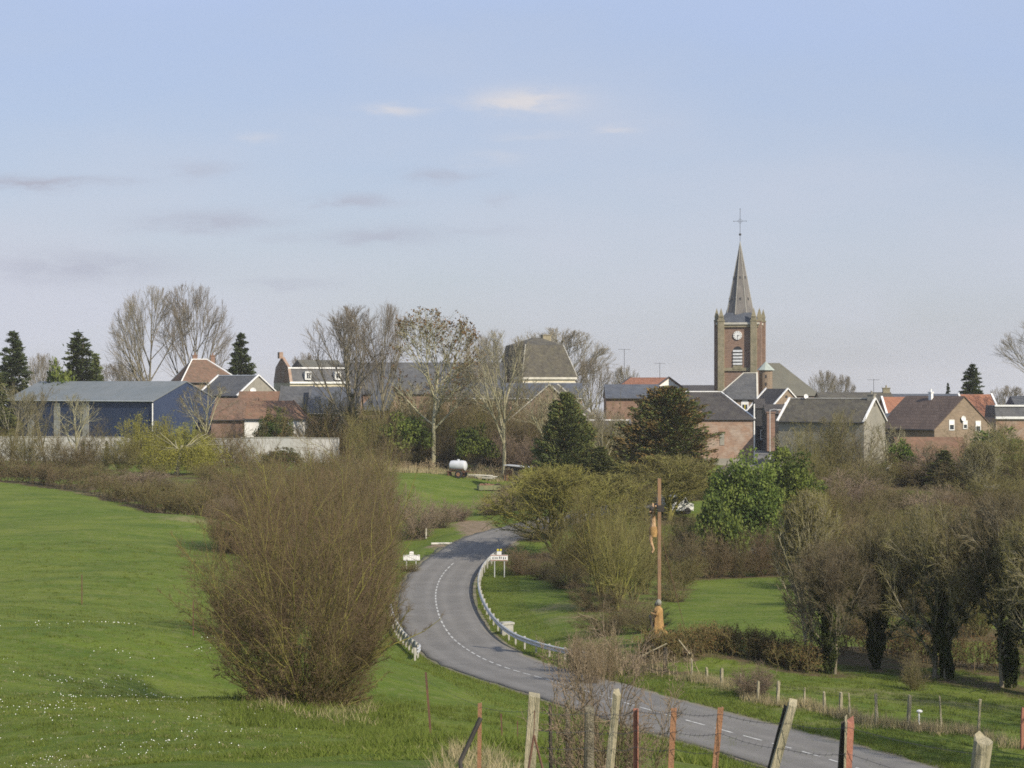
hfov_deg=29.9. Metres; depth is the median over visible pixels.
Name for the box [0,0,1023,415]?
sky
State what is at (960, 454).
shrub
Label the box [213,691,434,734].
rank grass
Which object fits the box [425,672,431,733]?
steel stake
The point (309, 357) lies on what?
bare tree
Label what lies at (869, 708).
fence wire
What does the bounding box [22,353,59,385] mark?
bare tree
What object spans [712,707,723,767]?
steel post
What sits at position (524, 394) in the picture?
bare tree
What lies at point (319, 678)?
hazel bush
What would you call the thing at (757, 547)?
shrub
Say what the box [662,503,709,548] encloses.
bush
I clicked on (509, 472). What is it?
shed
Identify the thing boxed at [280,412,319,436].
shrub
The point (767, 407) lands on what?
shaded house
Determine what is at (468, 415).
back thicket
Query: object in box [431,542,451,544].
log
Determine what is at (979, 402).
house
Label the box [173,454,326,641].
hazel bush
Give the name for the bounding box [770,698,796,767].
wooden post
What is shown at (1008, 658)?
ivy tree
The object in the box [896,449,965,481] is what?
shrub
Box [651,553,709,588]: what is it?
bush
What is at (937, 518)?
shrub
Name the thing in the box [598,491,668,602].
willow
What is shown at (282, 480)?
shrub
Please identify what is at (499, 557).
town sign
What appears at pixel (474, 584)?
road shoulder
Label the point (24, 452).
shrub
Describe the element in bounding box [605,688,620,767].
wooden post
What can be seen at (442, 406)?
shrub
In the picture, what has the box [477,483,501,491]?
feed trough
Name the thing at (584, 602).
bush
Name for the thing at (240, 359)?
conifer
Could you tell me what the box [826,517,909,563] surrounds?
shrub
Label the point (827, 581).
ivy tree
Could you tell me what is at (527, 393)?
shrub
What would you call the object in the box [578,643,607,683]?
stem clump
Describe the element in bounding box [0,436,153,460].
yard wall
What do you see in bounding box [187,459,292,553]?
hazel bush
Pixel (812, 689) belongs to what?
meadow grass
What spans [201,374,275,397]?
house
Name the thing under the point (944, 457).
conifer
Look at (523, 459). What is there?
shrub
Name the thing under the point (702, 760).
bank grass
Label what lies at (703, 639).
road hedge
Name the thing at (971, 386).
conifer
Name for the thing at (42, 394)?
bare tree
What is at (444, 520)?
hedge bush
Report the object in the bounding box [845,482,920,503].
shrub
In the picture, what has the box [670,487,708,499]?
bush
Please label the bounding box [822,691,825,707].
meadow post
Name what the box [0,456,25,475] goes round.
shrub
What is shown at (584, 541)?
willow
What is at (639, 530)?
bush
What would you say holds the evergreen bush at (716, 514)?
on the ground at (44, 513)
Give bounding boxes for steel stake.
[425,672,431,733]
[500,713,502,735]
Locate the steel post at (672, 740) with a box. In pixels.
[668,707,676,767]
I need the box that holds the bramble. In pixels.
[510,725,616,767]
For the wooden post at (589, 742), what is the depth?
14.77 m
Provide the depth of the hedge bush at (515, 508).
191.90 m
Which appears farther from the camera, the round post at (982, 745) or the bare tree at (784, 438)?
the bare tree at (784, 438)
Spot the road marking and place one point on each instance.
(564, 684)
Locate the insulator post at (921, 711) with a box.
[917,710,922,725]
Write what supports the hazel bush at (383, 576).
on the ground at (44, 513)
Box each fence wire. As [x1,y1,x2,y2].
[694,670,1016,726]
[696,664,1017,712]
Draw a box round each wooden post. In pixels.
[548,703,552,767]
[565,699,570,764]
[584,704,593,767]
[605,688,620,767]
[767,704,786,767]
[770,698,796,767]
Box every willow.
[531,491,604,584]
[561,477,638,595]
[580,502,649,609]
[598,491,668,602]
[614,491,677,593]
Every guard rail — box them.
[389,604,420,660]
[478,550,603,665]
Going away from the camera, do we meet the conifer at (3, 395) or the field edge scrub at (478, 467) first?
the field edge scrub at (478, 467)
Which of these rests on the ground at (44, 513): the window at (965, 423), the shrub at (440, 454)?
the shrub at (440, 454)
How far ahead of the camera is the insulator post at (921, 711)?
77.48 m
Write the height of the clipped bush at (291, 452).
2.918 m
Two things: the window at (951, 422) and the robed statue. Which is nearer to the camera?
the robed statue
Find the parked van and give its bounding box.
[657,495,693,513]
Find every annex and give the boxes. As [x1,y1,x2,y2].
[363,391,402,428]
[884,413,890,451]
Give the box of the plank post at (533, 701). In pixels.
[524,692,539,767]
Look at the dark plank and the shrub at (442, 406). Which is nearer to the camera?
the dark plank
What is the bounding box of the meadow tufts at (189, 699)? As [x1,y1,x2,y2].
[0,541,267,710]
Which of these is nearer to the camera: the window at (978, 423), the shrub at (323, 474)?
the shrub at (323, 474)
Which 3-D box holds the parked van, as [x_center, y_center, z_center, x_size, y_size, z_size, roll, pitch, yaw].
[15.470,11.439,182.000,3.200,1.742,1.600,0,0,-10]
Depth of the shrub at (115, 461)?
211.73 m
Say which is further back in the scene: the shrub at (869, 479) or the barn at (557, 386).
the barn at (557, 386)
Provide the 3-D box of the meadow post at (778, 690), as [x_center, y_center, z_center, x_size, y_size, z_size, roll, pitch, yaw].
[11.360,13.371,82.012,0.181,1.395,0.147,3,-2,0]
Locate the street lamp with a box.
[769,409,780,458]
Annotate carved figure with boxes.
[649,503,657,552]
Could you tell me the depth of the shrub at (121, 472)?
191.81 m
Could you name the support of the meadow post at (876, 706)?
on the ground at (44, 513)
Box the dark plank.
[838,720,844,767]
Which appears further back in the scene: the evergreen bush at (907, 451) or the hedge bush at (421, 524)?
the evergreen bush at (907, 451)
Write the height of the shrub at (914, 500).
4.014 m
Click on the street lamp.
(769, 431)
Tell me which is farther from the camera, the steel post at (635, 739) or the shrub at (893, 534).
the shrub at (893, 534)
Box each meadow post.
[691,658,692,677]
[720,668,722,682]
[757,681,759,699]
[776,681,779,704]
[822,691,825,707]
[839,692,842,712]
[848,693,850,717]
[874,693,877,723]
[906,695,911,727]
[939,696,941,726]
[977,699,981,730]
[1020,707,1023,748]
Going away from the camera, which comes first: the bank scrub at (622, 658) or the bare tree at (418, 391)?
the bank scrub at (622, 658)
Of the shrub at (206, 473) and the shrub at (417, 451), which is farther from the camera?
the shrub at (417, 451)
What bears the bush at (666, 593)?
on the ground at (44, 513)
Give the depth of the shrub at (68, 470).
197.49 m
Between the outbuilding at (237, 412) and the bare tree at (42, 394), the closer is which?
the bare tree at (42, 394)
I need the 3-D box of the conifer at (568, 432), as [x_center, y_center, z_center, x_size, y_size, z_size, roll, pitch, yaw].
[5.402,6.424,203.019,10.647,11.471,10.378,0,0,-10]
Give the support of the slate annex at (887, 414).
on the ground at (44, 513)
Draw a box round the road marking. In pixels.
[435,563,856,767]
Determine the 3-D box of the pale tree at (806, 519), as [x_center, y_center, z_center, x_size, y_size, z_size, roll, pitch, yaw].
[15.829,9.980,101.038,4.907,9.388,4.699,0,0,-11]
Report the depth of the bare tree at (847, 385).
349.23 m
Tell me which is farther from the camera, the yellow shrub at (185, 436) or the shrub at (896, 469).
the yellow shrub at (185, 436)
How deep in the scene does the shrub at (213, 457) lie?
213.73 m
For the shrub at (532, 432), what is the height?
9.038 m
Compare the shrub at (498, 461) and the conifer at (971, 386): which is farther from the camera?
the conifer at (971, 386)
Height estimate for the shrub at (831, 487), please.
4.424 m
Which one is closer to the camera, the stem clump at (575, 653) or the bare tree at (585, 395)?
the stem clump at (575, 653)
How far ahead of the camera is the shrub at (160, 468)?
199.86 m
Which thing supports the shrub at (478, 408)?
on the ground at (44, 513)
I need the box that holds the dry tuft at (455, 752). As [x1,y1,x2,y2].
[412,736,539,767]
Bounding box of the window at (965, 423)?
[963,421,967,428]
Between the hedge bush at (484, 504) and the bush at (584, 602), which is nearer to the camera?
the bush at (584, 602)
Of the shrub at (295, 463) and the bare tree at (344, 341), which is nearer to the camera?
the shrub at (295, 463)
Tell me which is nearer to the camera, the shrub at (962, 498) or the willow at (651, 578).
the willow at (651, 578)
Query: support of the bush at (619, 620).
on the ground at (44, 513)
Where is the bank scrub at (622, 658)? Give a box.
[534,626,698,676]
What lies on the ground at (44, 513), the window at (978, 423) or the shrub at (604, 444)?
the shrub at (604, 444)
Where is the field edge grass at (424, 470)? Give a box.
[358,463,526,482]
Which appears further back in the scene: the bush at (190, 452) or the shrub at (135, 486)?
the bush at (190, 452)
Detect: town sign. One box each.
[403,551,419,564]
[491,549,507,576]
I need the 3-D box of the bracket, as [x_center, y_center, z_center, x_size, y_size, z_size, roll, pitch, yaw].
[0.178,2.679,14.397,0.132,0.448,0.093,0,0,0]
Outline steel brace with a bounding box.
[458,717,482,767]
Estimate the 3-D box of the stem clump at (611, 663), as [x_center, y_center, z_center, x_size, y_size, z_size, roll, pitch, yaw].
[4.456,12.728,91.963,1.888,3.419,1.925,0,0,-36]
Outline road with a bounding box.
[396,450,933,767]
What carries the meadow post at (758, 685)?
on the ground at (44, 513)
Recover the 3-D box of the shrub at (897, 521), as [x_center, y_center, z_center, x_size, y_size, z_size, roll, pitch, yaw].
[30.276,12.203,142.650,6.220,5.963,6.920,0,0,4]
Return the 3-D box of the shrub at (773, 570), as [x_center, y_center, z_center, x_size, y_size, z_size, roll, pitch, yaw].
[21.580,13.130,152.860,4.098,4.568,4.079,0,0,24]
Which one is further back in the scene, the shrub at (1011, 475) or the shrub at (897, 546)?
the shrub at (1011, 475)
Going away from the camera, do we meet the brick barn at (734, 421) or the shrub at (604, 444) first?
the shrub at (604, 444)
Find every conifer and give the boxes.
[0,331,33,409]
[0,373,16,435]
[61,329,101,380]
[91,353,104,380]
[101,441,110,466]
[226,332,256,374]
[519,391,606,493]
[580,446,629,490]
[604,385,726,487]
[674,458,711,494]
[919,450,962,487]
[945,383,950,393]
[959,362,984,393]
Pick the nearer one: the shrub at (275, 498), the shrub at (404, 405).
the shrub at (275, 498)
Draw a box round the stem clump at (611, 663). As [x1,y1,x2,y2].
[590,618,627,680]
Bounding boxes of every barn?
[7,381,214,443]
[279,385,314,436]
[307,386,363,451]
[342,362,504,416]
[509,384,592,452]
[681,391,755,464]
[889,437,966,465]
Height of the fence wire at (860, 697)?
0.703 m
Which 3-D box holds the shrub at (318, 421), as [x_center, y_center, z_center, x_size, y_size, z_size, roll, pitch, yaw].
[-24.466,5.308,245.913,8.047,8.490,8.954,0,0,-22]
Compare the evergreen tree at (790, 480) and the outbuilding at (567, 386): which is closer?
the evergreen tree at (790, 480)
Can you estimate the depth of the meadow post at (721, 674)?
86.92 m
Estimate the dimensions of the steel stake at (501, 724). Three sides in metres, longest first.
0.875 x 0.034 x 0.023 m
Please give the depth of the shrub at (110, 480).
185.99 m
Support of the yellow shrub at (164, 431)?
on the ground at (44, 513)
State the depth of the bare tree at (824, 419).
207.20 m
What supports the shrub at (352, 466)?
on the ground at (44, 513)
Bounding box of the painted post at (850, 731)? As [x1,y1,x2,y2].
[846,715,853,767]
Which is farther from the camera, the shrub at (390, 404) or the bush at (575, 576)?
the shrub at (390, 404)
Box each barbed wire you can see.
[535,746,760,767]
[538,729,889,767]
[539,710,979,755]
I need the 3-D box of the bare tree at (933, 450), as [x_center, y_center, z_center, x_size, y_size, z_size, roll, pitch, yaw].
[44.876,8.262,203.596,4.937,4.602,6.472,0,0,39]
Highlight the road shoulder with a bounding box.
[392,465,943,767]
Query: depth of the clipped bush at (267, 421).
237.00 m
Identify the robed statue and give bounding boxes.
[649,599,666,636]
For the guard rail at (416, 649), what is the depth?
109.24 m
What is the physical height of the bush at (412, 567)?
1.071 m
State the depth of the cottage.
272.67 m
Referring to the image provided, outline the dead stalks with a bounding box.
[0,668,429,767]
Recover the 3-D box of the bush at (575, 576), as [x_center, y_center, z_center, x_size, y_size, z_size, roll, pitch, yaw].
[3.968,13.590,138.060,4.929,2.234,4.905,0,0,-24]
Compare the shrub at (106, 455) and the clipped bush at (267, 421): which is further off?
the clipped bush at (267, 421)
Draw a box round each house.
[171,353,231,388]
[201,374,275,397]
[274,352,347,390]
[501,335,576,382]
[620,363,682,387]
[681,385,713,390]
[746,388,796,415]
[752,399,765,449]
[761,404,784,451]
[776,391,887,468]
[879,396,903,412]
[885,389,994,452]
[957,393,997,416]
[985,396,1023,452]
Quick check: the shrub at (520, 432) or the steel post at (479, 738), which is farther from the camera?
the shrub at (520, 432)
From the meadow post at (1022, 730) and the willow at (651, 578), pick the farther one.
the willow at (651, 578)
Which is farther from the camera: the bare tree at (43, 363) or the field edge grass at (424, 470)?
the bare tree at (43, 363)
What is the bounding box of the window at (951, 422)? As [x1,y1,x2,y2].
[949,420,954,429]
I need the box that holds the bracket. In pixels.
[528,710,543,767]
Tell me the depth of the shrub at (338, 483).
175.67 m
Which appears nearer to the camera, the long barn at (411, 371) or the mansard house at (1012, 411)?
the mansard house at (1012, 411)
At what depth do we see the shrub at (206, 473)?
189.43 m
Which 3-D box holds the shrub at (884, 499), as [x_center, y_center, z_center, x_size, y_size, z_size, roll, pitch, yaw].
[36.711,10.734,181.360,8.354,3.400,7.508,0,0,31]
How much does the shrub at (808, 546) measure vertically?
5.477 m
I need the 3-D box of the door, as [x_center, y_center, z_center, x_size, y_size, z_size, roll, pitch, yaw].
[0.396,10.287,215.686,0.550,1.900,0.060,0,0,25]
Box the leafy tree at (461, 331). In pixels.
[380,306,485,467]
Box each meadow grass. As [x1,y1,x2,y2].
[0,693,574,767]
[652,650,1023,767]
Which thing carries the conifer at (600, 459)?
on the ground at (44, 513)
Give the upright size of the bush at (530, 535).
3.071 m
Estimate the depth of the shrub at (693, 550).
148.66 m
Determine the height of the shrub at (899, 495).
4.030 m
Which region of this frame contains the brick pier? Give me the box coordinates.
[765,412,775,450]
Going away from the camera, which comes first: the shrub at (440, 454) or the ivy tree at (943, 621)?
the ivy tree at (943, 621)
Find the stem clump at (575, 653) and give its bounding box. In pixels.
[567,625,597,682]
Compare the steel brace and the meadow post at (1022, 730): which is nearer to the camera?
the steel brace
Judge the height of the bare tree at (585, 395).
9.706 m
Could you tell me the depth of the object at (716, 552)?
162.91 m
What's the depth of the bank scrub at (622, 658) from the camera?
94.89 m
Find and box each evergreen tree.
[694,445,786,566]
[745,446,828,540]
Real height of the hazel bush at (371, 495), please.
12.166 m
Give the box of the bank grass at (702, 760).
[349,691,744,767]
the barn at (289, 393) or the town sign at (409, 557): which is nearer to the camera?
the town sign at (409, 557)
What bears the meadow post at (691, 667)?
on the ground at (44, 513)
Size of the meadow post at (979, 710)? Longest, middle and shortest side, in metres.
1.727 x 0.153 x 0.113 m
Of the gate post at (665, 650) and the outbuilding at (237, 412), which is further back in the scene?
the outbuilding at (237, 412)
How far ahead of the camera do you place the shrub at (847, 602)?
113.94 m
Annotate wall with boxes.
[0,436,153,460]
[208,437,338,462]
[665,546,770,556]
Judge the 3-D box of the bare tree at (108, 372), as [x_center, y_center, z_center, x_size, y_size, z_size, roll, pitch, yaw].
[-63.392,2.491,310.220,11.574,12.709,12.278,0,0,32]
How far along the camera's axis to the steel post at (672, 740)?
13.77 m
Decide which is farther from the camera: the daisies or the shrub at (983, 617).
the shrub at (983, 617)
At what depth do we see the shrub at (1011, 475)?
194.01 m
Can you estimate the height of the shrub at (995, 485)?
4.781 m
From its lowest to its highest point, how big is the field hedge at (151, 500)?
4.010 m
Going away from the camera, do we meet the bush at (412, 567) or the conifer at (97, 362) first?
the bush at (412, 567)
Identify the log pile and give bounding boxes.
[469,474,496,478]
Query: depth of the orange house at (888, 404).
257.79 m
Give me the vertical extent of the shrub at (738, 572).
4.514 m
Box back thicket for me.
[333,389,647,462]
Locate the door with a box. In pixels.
[513,467,517,482]
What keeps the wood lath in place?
on the ground at (44, 513)
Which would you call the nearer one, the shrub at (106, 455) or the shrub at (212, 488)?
the shrub at (212, 488)
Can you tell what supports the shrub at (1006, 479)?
on the ground at (44, 513)
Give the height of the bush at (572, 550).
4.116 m
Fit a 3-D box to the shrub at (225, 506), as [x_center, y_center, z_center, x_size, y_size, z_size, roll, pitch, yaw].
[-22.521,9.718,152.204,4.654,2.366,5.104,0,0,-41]
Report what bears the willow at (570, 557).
on the ground at (44, 513)
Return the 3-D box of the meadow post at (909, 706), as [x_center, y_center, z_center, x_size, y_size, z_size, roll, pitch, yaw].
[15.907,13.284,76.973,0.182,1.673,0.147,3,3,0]
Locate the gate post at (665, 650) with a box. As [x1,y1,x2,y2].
[663,647,667,671]
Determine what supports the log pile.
on the ground at (44, 513)
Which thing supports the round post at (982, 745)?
on the ground at (44, 513)
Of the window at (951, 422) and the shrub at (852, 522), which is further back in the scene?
the window at (951, 422)
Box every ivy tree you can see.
[779,537,883,674]
[824,514,932,668]
[867,499,1005,678]
[935,488,1023,687]
[984,507,1023,661]
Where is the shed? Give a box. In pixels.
[504,464,532,482]
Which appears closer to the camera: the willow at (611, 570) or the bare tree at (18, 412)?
the willow at (611, 570)
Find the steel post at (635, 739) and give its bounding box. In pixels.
[633,708,638,767]
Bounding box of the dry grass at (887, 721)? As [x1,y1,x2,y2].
[671,670,1019,750]
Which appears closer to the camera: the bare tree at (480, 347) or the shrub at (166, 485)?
the shrub at (166, 485)
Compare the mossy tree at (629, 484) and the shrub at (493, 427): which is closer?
the mossy tree at (629, 484)
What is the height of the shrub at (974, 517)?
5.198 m
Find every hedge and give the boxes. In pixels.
[0,450,95,490]
[74,467,223,516]
[626,618,827,673]
[698,549,769,567]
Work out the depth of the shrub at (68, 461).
209.40 m
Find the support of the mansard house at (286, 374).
on the ground at (44, 513)
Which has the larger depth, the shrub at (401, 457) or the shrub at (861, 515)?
the shrub at (401, 457)
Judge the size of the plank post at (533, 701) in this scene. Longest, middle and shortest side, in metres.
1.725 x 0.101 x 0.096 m
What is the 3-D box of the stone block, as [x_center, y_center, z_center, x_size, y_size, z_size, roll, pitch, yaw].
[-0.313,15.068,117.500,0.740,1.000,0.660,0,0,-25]
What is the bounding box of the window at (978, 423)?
[975,421,980,431]
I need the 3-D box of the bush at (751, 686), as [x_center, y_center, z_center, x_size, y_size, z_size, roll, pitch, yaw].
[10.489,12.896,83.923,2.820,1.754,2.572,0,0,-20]
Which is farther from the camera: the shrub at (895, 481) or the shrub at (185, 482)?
the shrub at (895, 481)
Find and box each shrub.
[0,413,51,466]
[0,422,19,464]
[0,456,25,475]
[14,461,60,475]
[28,421,81,469]
[52,464,91,477]
[55,435,102,470]
[69,413,118,469]
[77,462,117,477]
[89,473,127,484]
[96,430,144,470]
[96,466,146,481]
[114,407,162,463]
[114,479,156,495]
[121,468,171,483]
[129,447,159,473]
[139,462,175,475]
[141,410,189,460]
[147,473,186,490]
[169,417,214,447]
[169,480,218,501]
[181,471,238,494]
[185,461,230,476]
[188,459,240,482]
[190,466,256,515]
[195,439,222,468]
[196,415,254,466]
[203,493,260,519]
[225,435,270,467]
[245,470,297,522]
[255,459,316,522]
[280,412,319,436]
[286,449,353,511]
[293,446,346,474]
[298,394,347,446]
[315,461,358,513]
[318,443,376,491]
[321,393,375,454]
[341,401,393,463]
[348,445,399,493]
[349,467,409,528]
[356,388,404,448]
[363,405,411,460]
[366,433,415,464]
[377,380,443,449]
[391,399,447,463]
[414,380,460,447]
[416,422,462,465]
[423,385,472,461]
[443,402,493,463]
[446,382,506,435]
[467,389,523,464]
[473,382,541,431]
[485,427,523,468]
[486,390,546,462]
[507,433,542,469]
[508,379,560,408]
[515,397,547,467]
[572,386,592,408]
[593,412,636,472]
[611,447,644,483]
[662,520,711,578]
[685,526,738,578]
[713,523,764,577]
[735,522,784,576]
[759,521,792,574]
[776,524,847,578]
[777,514,856,545]
[782,444,825,477]
[788,406,865,475]
[799,446,855,492]
[800,539,864,605]
[804,471,843,506]
[814,468,888,511]
[821,414,903,479]
[823,475,880,535]
[826,470,892,482]
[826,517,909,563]
[830,507,895,547]
[833,588,882,633]
[839,448,894,490]
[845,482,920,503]
[851,517,917,560]
[860,482,936,513]
[860,522,934,602]
[883,452,939,484]
[883,477,958,515]
[884,471,933,484]
[893,509,949,571]
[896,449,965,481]
[897,482,965,522]
[900,488,993,544]
[901,566,980,629]
[917,482,996,504]
[918,457,1010,488]
[933,425,997,488]
[933,483,994,523]
[943,468,1023,507]
[945,504,1004,536]
[952,563,1006,636]
[963,462,1018,486]
[967,467,1023,508]
[977,415,1023,485]
[992,467,1023,492]
[998,460,1023,487]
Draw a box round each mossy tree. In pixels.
[475,460,636,556]
[579,471,668,528]
[597,453,727,520]
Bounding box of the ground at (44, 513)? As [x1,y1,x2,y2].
[0,453,1023,767]
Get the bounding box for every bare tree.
[0,381,45,457]
[14,386,60,457]
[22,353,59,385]
[50,393,102,449]
[85,362,152,380]
[103,285,200,380]
[153,279,236,376]
[172,379,238,437]
[290,352,319,366]
[299,304,399,458]
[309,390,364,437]
[352,302,409,425]
[381,380,447,426]
[437,383,482,424]
[447,375,498,419]
[451,335,503,382]
[458,329,539,473]
[488,380,543,425]
[503,327,626,383]
[511,382,579,453]
[563,385,606,418]
[575,357,614,413]
[585,408,625,456]
[609,364,639,383]
[770,427,818,457]
[808,370,840,391]
[813,409,871,454]
[831,375,856,391]
[862,421,914,469]
[907,441,958,467]
[962,422,1017,451]
[990,385,1023,404]
[993,320,1023,372]
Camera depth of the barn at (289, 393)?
256.67 m
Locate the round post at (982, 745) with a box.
[970,731,992,767]
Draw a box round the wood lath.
[844,715,846,767]
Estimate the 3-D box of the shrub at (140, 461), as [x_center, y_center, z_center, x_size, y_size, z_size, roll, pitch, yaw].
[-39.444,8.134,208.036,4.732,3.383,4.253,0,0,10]
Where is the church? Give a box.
[714,221,815,397]
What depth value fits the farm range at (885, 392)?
277.91 m
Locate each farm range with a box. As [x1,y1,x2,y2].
[814,379,892,401]
[892,394,956,396]
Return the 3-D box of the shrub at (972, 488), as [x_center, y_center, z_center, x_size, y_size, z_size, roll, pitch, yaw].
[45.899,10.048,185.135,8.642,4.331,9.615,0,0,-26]
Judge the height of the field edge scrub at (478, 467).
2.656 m
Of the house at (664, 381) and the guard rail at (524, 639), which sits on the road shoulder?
the guard rail at (524, 639)
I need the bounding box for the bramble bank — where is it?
[788,610,1023,670]
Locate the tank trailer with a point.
(458, 467)
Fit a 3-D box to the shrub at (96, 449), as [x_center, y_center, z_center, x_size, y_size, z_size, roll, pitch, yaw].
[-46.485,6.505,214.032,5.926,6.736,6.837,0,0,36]
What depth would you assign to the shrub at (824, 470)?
192.22 m
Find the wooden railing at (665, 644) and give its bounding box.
[639,640,689,657]
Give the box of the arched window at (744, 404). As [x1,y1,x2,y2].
[741,400,748,409]
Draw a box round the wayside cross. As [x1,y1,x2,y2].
[646,478,684,650]
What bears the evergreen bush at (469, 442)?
on the ground at (44, 513)
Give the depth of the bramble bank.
102.50 m
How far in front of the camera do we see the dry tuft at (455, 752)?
23.36 m
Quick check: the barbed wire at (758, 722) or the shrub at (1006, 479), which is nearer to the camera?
the barbed wire at (758, 722)
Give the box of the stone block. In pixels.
[500,621,514,635]
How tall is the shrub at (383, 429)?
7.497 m
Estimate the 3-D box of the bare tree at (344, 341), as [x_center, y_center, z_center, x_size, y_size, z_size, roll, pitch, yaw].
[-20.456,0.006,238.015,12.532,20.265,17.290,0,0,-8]
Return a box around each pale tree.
[767,487,850,653]
[954,440,1003,495]
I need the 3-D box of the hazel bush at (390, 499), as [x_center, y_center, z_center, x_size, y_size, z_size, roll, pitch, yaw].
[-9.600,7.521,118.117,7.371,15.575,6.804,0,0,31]
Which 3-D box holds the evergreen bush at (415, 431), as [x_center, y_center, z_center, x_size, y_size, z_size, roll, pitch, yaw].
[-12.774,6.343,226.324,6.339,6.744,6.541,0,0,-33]
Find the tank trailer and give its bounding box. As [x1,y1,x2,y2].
[447,459,476,477]
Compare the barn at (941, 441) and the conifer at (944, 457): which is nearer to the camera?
the conifer at (944, 457)
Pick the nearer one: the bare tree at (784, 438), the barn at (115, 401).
the bare tree at (784, 438)
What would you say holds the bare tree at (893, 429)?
on the ground at (44, 513)
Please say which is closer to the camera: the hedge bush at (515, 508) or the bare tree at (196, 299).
the hedge bush at (515, 508)
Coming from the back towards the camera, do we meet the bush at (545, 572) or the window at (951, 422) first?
the window at (951, 422)
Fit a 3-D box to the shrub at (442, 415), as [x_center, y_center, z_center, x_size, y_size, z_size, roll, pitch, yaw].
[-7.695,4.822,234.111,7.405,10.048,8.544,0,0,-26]
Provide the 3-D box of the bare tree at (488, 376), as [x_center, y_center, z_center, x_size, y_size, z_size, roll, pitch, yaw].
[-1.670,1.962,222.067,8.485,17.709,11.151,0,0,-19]
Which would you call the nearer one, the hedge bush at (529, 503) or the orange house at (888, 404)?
the hedge bush at (529, 503)
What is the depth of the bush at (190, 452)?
203.50 m
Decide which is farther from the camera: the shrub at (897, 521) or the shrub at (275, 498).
the shrub at (275, 498)
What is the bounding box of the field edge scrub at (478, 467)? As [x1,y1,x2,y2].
[357,456,512,473]
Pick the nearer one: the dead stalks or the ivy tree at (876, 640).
the dead stalks
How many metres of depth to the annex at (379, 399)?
262.88 m
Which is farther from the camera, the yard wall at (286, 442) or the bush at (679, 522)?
the yard wall at (286, 442)
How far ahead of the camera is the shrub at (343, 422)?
246.79 m
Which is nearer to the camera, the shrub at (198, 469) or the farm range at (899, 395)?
the shrub at (198, 469)
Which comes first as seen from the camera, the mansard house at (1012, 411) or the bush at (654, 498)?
the bush at (654, 498)
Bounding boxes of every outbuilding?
[209,397,259,437]
[238,391,279,400]
[243,400,308,436]
[437,383,582,423]
[590,419,630,450]
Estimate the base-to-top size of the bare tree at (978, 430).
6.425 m
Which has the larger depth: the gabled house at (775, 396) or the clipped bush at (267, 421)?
the gabled house at (775, 396)
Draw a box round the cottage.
[603,349,658,426]
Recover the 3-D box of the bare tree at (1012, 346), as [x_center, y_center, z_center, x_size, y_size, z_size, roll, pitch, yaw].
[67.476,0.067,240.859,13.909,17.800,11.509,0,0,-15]
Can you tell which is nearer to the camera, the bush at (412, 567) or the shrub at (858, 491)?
the bush at (412, 567)
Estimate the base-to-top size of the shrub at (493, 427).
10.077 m
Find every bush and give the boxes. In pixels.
[43,356,76,385]
[133,433,232,473]
[158,399,445,709]
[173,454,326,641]
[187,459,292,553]
[231,419,366,567]
[252,405,293,436]
[259,447,302,471]
[275,402,414,665]
[304,390,414,622]
[343,433,406,568]
[378,409,433,463]
[396,488,448,539]
[398,560,421,571]
[422,496,459,527]
[445,501,475,521]
[453,422,500,469]
[470,491,514,514]
[493,477,523,510]
[497,544,549,574]
[505,507,571,539]
[513,488,556,512]
[516,548,573,579]
[517,593,687,767]
[537,558,593,587]
[548,529,620,572]
[563,573,631,610]
[567,601,650,635]
[594,501,672,567]
[594,586,668,622]
[615,473,673,503]
[617,595,676,632]
[634,514,693,561]
[650,572,698,601]
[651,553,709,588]
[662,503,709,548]
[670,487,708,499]
[695,484,752,571]
[725,658,782,696]
[887,437,916,468]
[898,646,932,690]
[970,426,1023,461]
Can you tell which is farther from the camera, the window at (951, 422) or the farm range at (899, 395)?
the farm range at (899, 395)
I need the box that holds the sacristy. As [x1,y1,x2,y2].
[722,372,757,409]
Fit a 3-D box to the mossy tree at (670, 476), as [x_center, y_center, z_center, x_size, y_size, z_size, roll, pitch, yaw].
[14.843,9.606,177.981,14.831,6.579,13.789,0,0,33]
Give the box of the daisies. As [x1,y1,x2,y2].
[0,621,296,766]
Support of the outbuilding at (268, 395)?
on the ground at (44, 513)
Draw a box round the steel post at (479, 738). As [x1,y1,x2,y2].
[477,702,481,767]
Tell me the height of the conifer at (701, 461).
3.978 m
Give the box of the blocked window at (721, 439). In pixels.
[720,432,723,444]
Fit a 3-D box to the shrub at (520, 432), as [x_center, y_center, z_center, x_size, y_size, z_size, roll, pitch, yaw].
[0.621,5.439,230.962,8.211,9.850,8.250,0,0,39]
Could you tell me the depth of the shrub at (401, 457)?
223.35 m
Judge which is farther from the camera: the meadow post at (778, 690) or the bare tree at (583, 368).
the bare tree at (583, 368)
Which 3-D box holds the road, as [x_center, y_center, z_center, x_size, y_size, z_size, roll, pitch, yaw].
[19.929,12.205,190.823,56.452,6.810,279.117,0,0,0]
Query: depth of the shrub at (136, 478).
187.57 m
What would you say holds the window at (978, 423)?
in the gable house at (930, 415)

